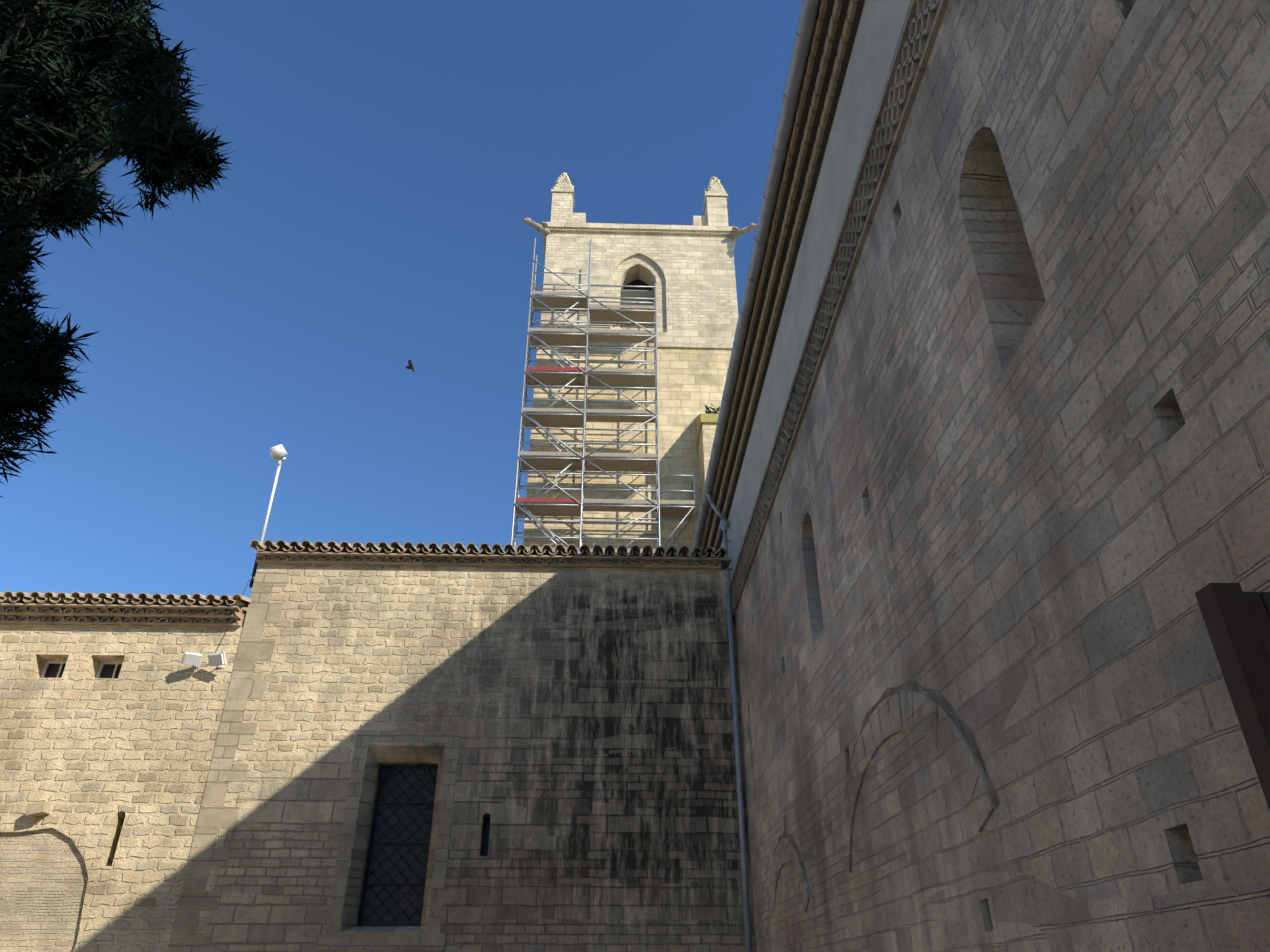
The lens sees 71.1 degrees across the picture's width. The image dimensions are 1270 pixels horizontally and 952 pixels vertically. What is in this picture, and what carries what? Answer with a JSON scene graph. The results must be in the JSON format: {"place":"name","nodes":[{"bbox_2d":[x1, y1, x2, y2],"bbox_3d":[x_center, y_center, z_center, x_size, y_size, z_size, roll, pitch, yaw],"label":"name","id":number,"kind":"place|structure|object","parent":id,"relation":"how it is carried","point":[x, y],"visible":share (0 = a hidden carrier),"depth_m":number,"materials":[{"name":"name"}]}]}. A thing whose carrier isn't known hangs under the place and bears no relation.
{"place":"outdoors","nodes":[
{"label":"outdoors","id":0,"kind":"place"},
{"bbox_2d":[0,0,234,497],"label":"tree","id":1,"kind":"object","parent":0,"point":[78,105],"depth_m":5.49,"materials":[{"name":"green plant"}]},
{"bbox_2d":[0,624,242,951],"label":"building wall","id":2,"kind":"structure","parent":0,"point":[114,772],"depth_m":14.99,"materials":[{"name":"stone"}]},
{"bbox_2d":[0,828,87,951],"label":"archway","id":3,"kind":"object","parent":2,"relation":"attached to","point":[43,879],"visible":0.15,"depth_m":13.97,"materials":[{"name":"stone"}]},
{"bbox_2d":[41,661,122,677],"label":"window frames","id":4,"kind":"structure","parent":2,"relation":"attached to","point":[47,663],"depth_m":16.08,"materials":[{"name":"white paint"}]},
{"bbox_2d":[182,651,226,667],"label":"floodlights","id":5,"kind":"object","parent":2,"relation":"attached to","point":[194,659],"depth_m":15.59,"materials":[{"name":"white paint"}]},
{"bbox_2d":[205,579,249,664],"bbox_3d":[-7.496,2.649,16.205,0.576,1.677,0.012,1,-30,-2],"label":"floodlight cable","id":6,"kind":"object","parent":2,"relation":"attached to","point":[228,626],"visible":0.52,"depth_m":16.08,"materials":[{"name":"black rubber"}]},
{"bbox_2d":[26,572,459,951],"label":"dressed stone","id":7,"kind":"object","parent":2,"relation":"attached to","point":[253,645],"visible":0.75,"depth_m":14.58,"materials":[{"name":"beige stone"}]},
{"bbox_2d":[0,540,732,626],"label":"roof tiles","id":8,"kind":"object","parent":2,"relation":"on","point":[103,608],"visible":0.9,"depth_m":16.77,"materials":[{"name":"brown ceramic"}]},
{"bbox_2d":[0,0,801,597],"label":"sky","id":9,"kind":"structure","parent":0,"point":[389,160],"materials":[{"name":"blue"}]},
{"bbox_2d":[406,359,414,372],"bbox_3d":[-9.395,-4.564,37.083,0.343,0.242,1.000,1,-30,-2],"label":"bird","id":10,"kind":"object","parent":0,"point":[410,366],"visible":1,"depth_m":36.99},
{"bbox_2d":[523,346,731,554],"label":"bell tower","id":11,"kind":"structure","parent":0,"point":[691,382],"depth_m":26.75,"materials":[{"name":"stone"}]},
{"bbox_2d":[540,232,737,343],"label":"tower wall","id":12,"kind":"structure","parent":11,"relation":"on","point":[696,291],"depth_m":30.25,"materials":[{"name":"stone"}]},
{"bbox_2d":[535,172,736,352],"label":"tower trim","id":13,"kind":"structure","parent":12,"relation":"on","point":[712,221],"depth_m":31.22,"materials":[{"name":"stone"}]},
{"bbox_2d":[620,290,653,327],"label":"window louvers","id":14,"kind":"object","parent":12,"relation":"attached to","point":[638,293],"visible":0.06,"depth_m":30.34,"materials":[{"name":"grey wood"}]},
{"bbox_2d":[623,279,651,289],"bbox_3d":[0.094,-5.763,30.595,1.820,4.200,0.020,1,-30,-2],"label":"dark belfry","id":15,"kind":"object","parent":12,"relation":"attached to","point":[637,282],"depth_m":31.11,"materials":[{"name":"black"}]},
{"bbox_2d":[522,217,756,239],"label":"gargoyles","id":16,"kind":"object","parent":12,"relation":"on","point":[542,228],"visible":0.98,"depth_m":30.79,"materials":[{"name":"stone"}]},
{"bbox_2d":[720,0,910,571],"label":"wall band","id":17,"kind":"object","parent":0,"point":[880,26],"depth_m":11.01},
{"bbox_2d":[700,0,857,555],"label":"nave brick corbels","id":18,"kind":"object","parent":17,"relation":"attached to","point":[847,26],"visible":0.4,"depth_m":12.29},
{"bbox_2d":[702,0,864,554],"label":"roof eaves","id":19,"kind":"object","parent":17,"relation":"attached to","point":[831,59],"visible":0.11,"depth_m":12.19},
{"label":"ground","id":20,"kind":"structure","parent":0,"visible":0},
{"bbox_2d":[171,563,754,951],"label":"building wall","id":21,"kind":"structure","parent":20,"relation":"on","point":[587,713],"depth_m":15.20,"materials":[{"name":"stone"}]},
{"bbox_2d":[249,556,257,587],"bbox_3d":[-7.218,1.817,16.857,0.068,0.620,0.068,1,-30,-2],"label":"dark pole bracket","id":22,"kind":"object","parent":21,"relation":"attached to","point":[253,575],"visible":0.73,"depth_m":16.81,"materials":[{"name":"black metal"}]},
{"bbox_2d":[44,664,490,925],"bbox_3d":[-6.510,5.314,15.238,8.340,4.350,0.140,1,-30,-2],"label":"window glass","id":23,"kind":"object","parent":21,"relation":"attached to","point":[403,903],"visible":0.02,"depth_m":14.89,"materials":[{"name":"black glass"}]},
{"bbox_2d":[250,444,287,578],"bbox_3d":[-7.256,0.638,17.450,0.358,2.954,0.371,1,-30,-2],"label":"pole floodlight","id":24,"kind":"object","parent":21,"relation":"attached to","point":[277,452],"visible":0.73,"depth_m":17.95,"materials":[{"name":"white metal"}]},
{"bbox_2d":[357,764,437,925],"bbox_3d":[-3.921,6.054,14.893,1.048,2.714,0.040,1,-30,-2],"label":"grille window","id":25,"kind":"structure","parent":21,"relation":"in","point":[373,823],"depth_m":14.84,"materials":[{"name":"black metal"}]},
{"bbox_2d":[510,238,695,554],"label":"scaffold tubes","id":26,"kind":"object","parent":20,"relation":"on","point":[560,443],"visible":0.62,"depth_m":25.95},
{"bbox_2d":[516,366,584,513],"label":"scaffold toe boards","id":27,"kind":"object","parent":26,"relation":"attached to","point":[564,500],"visible":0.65,"depth_m":24.46,"materials":[{"name":"red metal"}]},
{"bbox_2d":[514,291,694,554],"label":"scaffold platforms","id":28,"kind":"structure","parent":26,"relation":"attached to","point":[572,421],"depth_m":26.27,"materials":[{"name":"grey metal"}]},
{"bbox_2d":[698,423,716,503],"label":"buttress","id":29,"kind":"structure","parent":20,"relation":"on","point":[707,435],"depth_m":25.38,"materials":[{"name":"stone"}]},
{"bbox_2d":[695,413,718,446],"bbox_3d":[2.490,-1.658,26.427,1.250,1.100,1.410,1,-30,-2],"label":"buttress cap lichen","id":30,"kind":"object","parent":29,"relation":"on","point":[700,418],"visible":0.21,"depth_m":25.66},
{"bbox_2d":[704,404,719,413],"bbox_3d":[2.277,-1.868,26.104,0.579,0.540,0.494,1,-30,-2],"label":"shrub foliage","id":31,"kind":"object","parent":30,"relation":"on","point":[712,412],"visible":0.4,"depth_m":26.01,"materials":[{"name":"green plant"}]},
{"bbox_2d":[735,0,1269,951],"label":"nave wall","id":32,"kind":"structure","parent":20,"relation":"on","point":[1019,516],"depth_m":4.93,"materials":[{"name":"beige stone"}]},
{"bbox_2d":[691,0,819,951],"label":"zinc gutter and pipes","id":33,"kind":"object","parent":32,"relation":"attached to","point":[804,33],"visible":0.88,"depth_m":13.94,"materials":[{"name":"grey metal"}]},
{"bbox_2d":[729,0,948,613],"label":"decorative frieze","id":34,"kind":"object","parent":32,"relation":"attached to","point":[919,33],"visible":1,"depth_m":8.70,"materials":[{"name":"beige stone"}]},
{"bbox_2d":[770,680,998,912],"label":"blind arches","id":35,"kind":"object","parent":32,"relation":"attached to","point":[931,719],"visible":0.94,"depth_m":7.12,"materials":[{"name":"beige stone"}]},
{"bbox_2d":[1195,582,1269,810],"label":"open door leaf","id":36,"kind":"object","parent":32,"relation":"attached to","point":[1236,618],"depth_m":2.52,"materials":[{"name":"brown wood"}]}
]}

